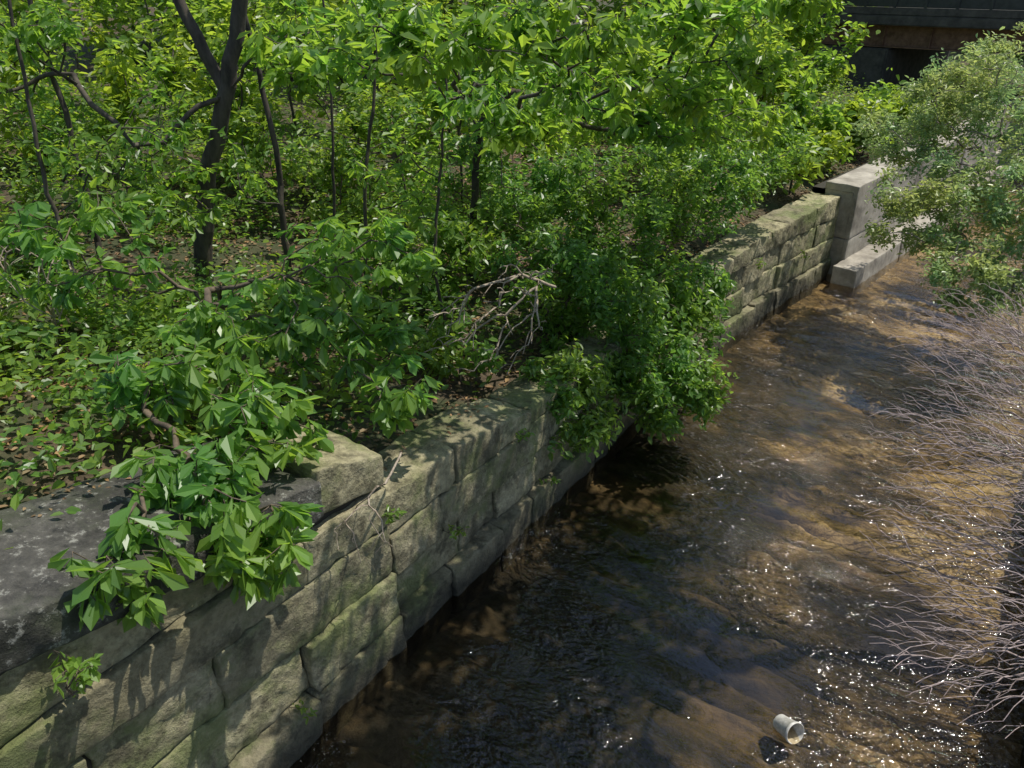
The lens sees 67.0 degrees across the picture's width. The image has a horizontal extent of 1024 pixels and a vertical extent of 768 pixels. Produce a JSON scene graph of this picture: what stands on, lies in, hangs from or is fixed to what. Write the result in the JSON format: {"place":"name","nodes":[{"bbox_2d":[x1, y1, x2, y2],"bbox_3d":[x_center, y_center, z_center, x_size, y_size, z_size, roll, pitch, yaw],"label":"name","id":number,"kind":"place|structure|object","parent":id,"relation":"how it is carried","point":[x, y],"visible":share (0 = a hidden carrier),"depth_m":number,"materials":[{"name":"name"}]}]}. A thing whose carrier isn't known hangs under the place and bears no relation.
{"place":"outdoors","nodes":[
{"label":"outdoors","id":0,"kind":"place"},
{"bbox_2d":[0,0,1023,508],"bbox_3d":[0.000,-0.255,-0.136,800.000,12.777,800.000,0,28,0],"label":"ground","id":1,"kind":"structure","parent":0,"point":[180,254],"depth_m":11.19,"materials":[{"name":"soil"}]},
{"bbox_2d":[0,307,42,378],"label":"understory shrub","id":2,"kind":"object","parent":1,"relation":"on","point":[16,345],"visible":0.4,"depth_m":7.31,"materials":[{"name":"green plant"}]},
{"bbox_2d":[0,193,97,296],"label":"understory shrub","id":3,"kind":"object","parent":1,"relation":"on","point":[28,273],"visible":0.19,"depth_m":9.08,"materials":[{"name":"green plant"}]},
{"bbox_2d":[0,232,105,354],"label":"dead branch","id":4,"kind":"object","parent":1,"relation":"on","point":[51,312],"visible":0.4,"depth_m":7.73,"materials":[{"name":"brown wood"}]},
{"bbox_2d":[0,0,120,125],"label":"woodland thicket","id":5,"kind":"object","parent":1,"relation":"on","point":[86,8],"visible":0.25,"depth_m":16.80,"materials":[{"name":"green plant"}]},
{"bbox_2d":[0,0,154,182],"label":"woodland thicket","id":6,"kind":"object","parent":1,"relation":"on","point":[14,78],"visible":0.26,"depth_m":13.29,"materials":[{"name":"green plant"}]},
{"bbox_2d":[1,64,184,226],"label":"understory shrub","id":7,"kind":"object","parent":1,"relation":"on","point":[99,127],"visible":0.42,"depth_m":11.12,"materials":[{"name":"green plant"}]},
{"bbox_2d":[68,291,171,353],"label":"understory shrub","id":8,"kind":"object","parent":1,"relation":"on","point":[133,318],"visible":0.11,"depth_m":8.25,"materials":[{"name":"green plant"}]},
{"bbox_2d":[63,0,291,73],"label":"woodland tree","id":9,"kind":"object","parent":1,"relation":"on","point":[106,23],"visible":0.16,"depth_m":21.28,"materials":[{"name":"green plant"}]},
{"bbox_2d":[13,506,343,718],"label":"stone wall","id":10,"kind":"structure","parent":1,"relation":"on","point":[111,623],"depth_m":4.60,"materials":[{"name":"grey stone"}]},
{"bbox_2d":[89,0,285,186],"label":"woodland thicket","id":11,"kind":"object","parent":1,"relation":"on","point":[121,64],"visible":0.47,"depth_m":13.16,"materials":[{"name":"green plant"}]},
{"bbox_2d":[0,0,414,293],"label":"forked tree","id":12,"kind":"object","parent":1,"relation":"on","point":[59,30],"visible":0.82,"depth_m":8.77,"materials":[{"name":"green plant"}]},
{"bbox_2d":[0,190,444,632],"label":"overhanging sapling","id":13,"kind":"object","parent":1,"relation":"on","point":[206,486],"visible":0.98,"depth_m":6.04,"materials":[{"name":"green plant"}]},
{"bbox_2d":[107,0,339,134],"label":"woodland thicket","id":14,"kind":"object","parent":1,"relation":"on","point":[201,19],"visible":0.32,"depth_m":15.83,"materials":[{"name":"green plant"}]},
{"bbox_2d":[7,0,460,326],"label":"slim saplings","id":15,"kind":"object","parent":1,"relation":"on","point":[417,196],"visible":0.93,"depth_m":8.80,"materials":[{"name":"green plant"}]},
{"bbox_2d":[154,64,314,219],"bbox_3d":[-4.343,-3.749,12.573,2.382,2.821,2.343,-25,37,-38],"label":"understory shrub","id":16,"kind":"object","parent":1,"relation":"on","point":[250,113],"visible":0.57,"depth_m":12.28,"materials":[{"name":"green plant"}]},
{"bbox_2d":[211,290,332,334],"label":"understory shrub","id":17,"kind":"object","parent":1,"relation":"on","point":[279,299],"visible":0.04,"depth_m":9.30,"materials":[{"name":"green plant"}]},
{"bbox_2d":[244,0,448,203],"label":"woodland thicket","id":18,"kind":"object","parent":1,"relation":"on","point":[298,95],"visible":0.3,"depth_m":13.19,"materials":[{"name":"green plant"}]},
{"bbox_2d":[300,253,407,333],"bbox_3d":[-1.942,-1.044,9.663,1.455,1.372,1.376,0,28,0],"label":"understory shrub","id":19,"kind":"object","parent":1,"relation":"on","point":[329,260],"visible":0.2,"depth_m":9.41,"materials":[{"name":"green plant"}]},
{"bbox_2d":[281,85,460,248],"bbox_3d":[-2.017,-3.105,11.898,2.843,2.723,2.105,0,28,0],"label":"understory shrub","id":20,"kind":"object","parent":1,"relation":"on","point":[350,154],"visible":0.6,"depth_m":11.64,"materials":[{"name":"green plant"}]},
{"bbox_2d":[0,191,840,767],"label":"stone channel wall","id":21,"kind":"structure","parent":1,"relation":"on","point":[336,639],"depth_m":6.05,"materials":[{"name":"stone"}]},
{"bbox_2d":[48,650,103,698],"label":"wall seedling","id":22,"kind":"object","parent":21,"relation":"attached to","point":[83,672],"depth_m":4.25,"materials":[{"name":"green plant"}]},
{"bbox_2d":[290,698,317,724],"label":"wall seedling","id":23,"kind":"object","parent":21,"relation":"attached to","point":[302,710],"depth_m":6.00,"materials":[{"name":"green plant"}]},
{"bbox_2d":[23,266,691,516],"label":"fallen leaves","id":24,"kind":"object","parent":21,"relation":"on","point":[107,479],"visible":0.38,"depth_m":5.46,"materials":[{"name":"brown plant"}]},
{"bbox_2d":[334,452,401,561],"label":"dead branch","id":25,"kind":"object","parent":21,"relation":"attached to","point":[385,482],"visible":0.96,"depth_m":5.97,"materials":[{"name":"wood"}]},
{"bbox_2d":[383,505,406,525],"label":"wall seedling","id":26,"kind":"object","parent":21,"relation":"attached to","point":[389,514],"depth_m":6.37,"materials":[{"name":"green plant"}]},
{"bbox_2d":[444,524,469,539],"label":"wall seedling","id":27,"kind":"object","parent":21,"relation":"attached to","point":[457,533],"depth_m":7.27,"materials":[{"name":"green plant"}]},
{"bbox_2d":[515,428,534,443],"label":"wall seedling","id":28,"kind":"object","parent":21,"relation":"attached to","point":[520,436],"depth_m":7.93,"materials":[{"name":"green plant"}]},
{"bbox_2d":[538,477,560,485],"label":"wall seedling","id":29,"kind":"object","parent":21,"relation":"attached to","point":[553,479],"depth_m":8.72,"materials":[{"name":"green plant"}]},
{"bbox_2d":[755,257,765,269],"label":"wall seedling","id":30,"kind":"object","parent":21,"relation":"attached to","point":[758,264],"depth_m":13.03,"materials":[{"name":"green plant"}]},
{"bbox_2d":[798,250,809,259],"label":"wall seedling","id":31,"kind":"object","parent":21,"relation":"attached to","point":[803,253],"depth_m":14.45,"materials":[{"name":"green plant"}]},
{"bbox_2d":[325,0,526,135],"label":"woodland thicket","id":32,"kind":"object","parent":1,"relation":"on","point":[417,97],"visible":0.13,"depth_m":16.64,"materials":[{"name":"green plant"}]},
{"bbox_2d":[381,210,500,317],"bbox_3d":[-0.897,-1.512,10.060,1.599,1.627,1.126,-14,31,-25],"label":"understory shrub","id":33,"kind":"object","parent":1,"relation":"on","point":[450,236],"visible":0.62,"depth_m":9.87,"materials":[{"name":"green plant"}]},
{"bbox_2d":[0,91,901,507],"bbox_3d":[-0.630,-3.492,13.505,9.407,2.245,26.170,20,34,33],"label":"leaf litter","id":34,"kind":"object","parent":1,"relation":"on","point":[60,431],"visible":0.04,"depth_m":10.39,"materials":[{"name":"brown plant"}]},
{"bbox_2d":[319,0,596,82],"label":"woodland tree","id":35,"kind":"object","parent":1,"relation":"on","point":[454,11],"visible":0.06,"depth_m":21.99,"materials":[{"name":"green plant"}]},
{"bbox_2d":[415,312,509,394],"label":"understory shrub","id":36,"kind":"object","parent":1,"relation":"on","point":[444,355],"visible":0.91,"depth_m":8.65,"materials":[{"name":"green plant"}]},
{"bbox_2d":[0,38,962,551],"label":"undergrowth","id":37,"kind":"object","parent":1,"relation":"on","point":[86,428],"visible":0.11,"depth_m":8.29,"materials":[{"name":"green plant"}]},
{"bbox_2d":[423,257,557,374],"bbox_3d":[-0.032,-0.782,8.152,1.806,1.178,0.883,-16,32,-28],"label":"dead branch","id":38,"kind":"object","parent":1,"relation":"on","point":[525,292],"visible":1,"depth_m":8.18,"materials":[{"name":"wood"}]},
{"bbox_2d":[415,21,607,212],"bbox_3d":[0.083,-4.614,13.866,3.085,3.731,3.302,25,37,39],"label":"woodland thicket","id":39,"kind":"object","parent":1,"relation":"on","point":[541,80],"visible":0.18,"depth_m":13.78,"materials":[{"name":"green plant"}]},
{"bbox_2d":[236,0,836,278],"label":"canopy tree","id":40,"kind":"object","parent":1,"relation":"on","point":[681,96],"visible":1,"depth_m":6.84,"materials":[{"name":"green plant"}]},
{"bbox_2d":[375,242,717,450],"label":"stone wall","id":41,"kind":"structure","parent":1,"relation":"on","point":[693,256],"depth_m":12.71,"materials":[{"name":"grey stone"}]},
{"bbox_2d":[407,105,811,462],"bbox_3d":[2.336,-1.924,11.168,7.392,3.697,4.648,-16,32,-28],"label":"draping shrub","id":42,"kind":"object","parent":1,"relation":"on","point":[578,256],"visible":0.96,"depth_m":10.16,"materials":[{"name":"green plant"}]},
{"bbox_2d":[548,0,730,136],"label":"woodland thicket","id":43,"kind":"object","parent":1,"relation":"on","point":[634,11],"visible":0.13,"depth_m":17.70,"materials":[{"name":"green plant"}]},
{"bbox_2d":[593,21,740,194],"bbox_3d":[2.957,-5.121,14.840,2.840,3.320,3.043,24,36,38],"label":"woodland thicket","id":44,"kind":"object","parent":1,"relation":"on","point":[646,69],"visible":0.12,"depth_m":14.28,"materials":[{"name":"green plant"}]},
{"bbox_2d":[560,0,777,78],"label":"woodland tree","id":45,"kind":"object","parent":1,"relation":"on","point":[614,9],"visible":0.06,"depth_m":24.33,"materials":[{"name":"green plant"}]},
{"bbox_2d":[702,13,830,137],"bbox_3d":[5.501,-6.742,17.230,3.349,3.334,3.036,0,28,0],"label":"tree","id":46,"kind":"object","parent":1,"relation":"on","point":[802,98],"visible":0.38,"depth_m":16.79,"materials":[{"name":"green plant"}]},
{"bbox_2d":[727,119,831,194],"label":"woodland thicket","id":47,"kind":"object","parent":1,"relation":"on","point":[802,138],"visible":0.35,"depth_m":15.18,"materials":[{"name":"green plant"}]},
{"bbox_2d":[700,6,870,39],"bbox_3d":[10.830,-18.236,28.713,9.325,13.796,9.061,0,28,0],"label":"woodland tree","id":48,"kind":"object","parent":1,"relation":"on","point":[755,19],"visible":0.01,"depth_m":30.30,"materials":[{"name":"green plant"}]},
{"bbox_2d":[758,0,880,112],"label":"tree","id":49,"kind":"object","parent":1,"relation":"on","point":[806,30],"visible":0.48,"depth_m":19.54,"materials":[{"name":"green plant"}]},
{"bbox_2d":[791,101,856,174],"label":"woodland thicket","id":50,"kind":"object","parent":1,"relation":"on","point":[828,122],"visible":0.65,"depth_m":16.73,"materials":[{"name":"green plant"}]},
{"bbox_2d":[835,91,899,155],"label":"woodland thicket","id":51,"kind":"object","parent":1,"relation":"on","point":[856,106],"visible":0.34,"depth_m":17.94,"materials":[{"name":"green plant"}]},
{"bbox_2d":[857,67,920,141],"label":"woodland thicket","id":52,"kind":"object","parent":1,"relation":"on","point":[887,91],"visible":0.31,"depth_m":19.48,"materials":[{"name":"green plant"}]},
{"bbox_2d":[770,0,1023,88],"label":"road bridge","id":53,"kind":"structure","parent":1,"relation":"on","point":[911,38],"depth_m":25.68,"materials":[{"name":"metal"}]},
{"bbox_2d":[812,96,1023,297],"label":"masonry retaining wall","id":54,"kind":"structure","parent":1,"relation":"on","point":[858,264],"depth_m":15.85,"materials":[{"name":"grey concrete"}]},
{"bbox_2d":[846,20,1023,324],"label":"pale leaf bush","id":55,"kind":"object","parent":1,"relation":"on","point":[929,123],"visible":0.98,"depth_m":11.58,"materials":[{"name":"green plant"}]},
{"bbox_2d":[860,281,1023,738],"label":"bare twig bush","id":56,"kind":"object","parent":1,"relation":"on","point":[994,428],"visible":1,"depth_m":7.63,"materials":[{"name":"brown plant"}]},
{"bbox_2d":[962,52,1023,58],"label":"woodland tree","id":57,"kind":"object","parent":1,"relation":"on","point":[1016,56],"visible":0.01,"depth_m":37.64,"materials":[{"name":"green plant"}]},
{"bbox_2d":[1019,724,1023,767],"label":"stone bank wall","id":58,"kind":"structure","parent":1,"relation":"on","point":[1022,736],"depth_m":6.40,"materials":[{"name":"stone"}]},
{"bbox_2d":[311,176,1023,767],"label":"stream bed","id":59,"kind":"object","parent":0,"point":[675,664],"visible":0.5,"depth_m":8.01,"materials":[{"name":"brown liquid"}]},
{"bbox_2d":[504,181,1023,767],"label":"stream water","id":60,"kind":"structure","parent":0,"point":[846,443],"depth_m":10.78,"materials":[{"name":"brown liquid"}]},
{"bbox_2d":[773,714,803,744],"bbox_3d":[2.257,2.819,6.344,0.184,0.184,0.192,-12,10,-21],"label":"plastic bucket","id":61,"kind":"object","parent":60,"relation":"in","point":[790,730],"visible":1,"depth_m":6.32,"materials":[{"name":"white plastic"}]}
]}

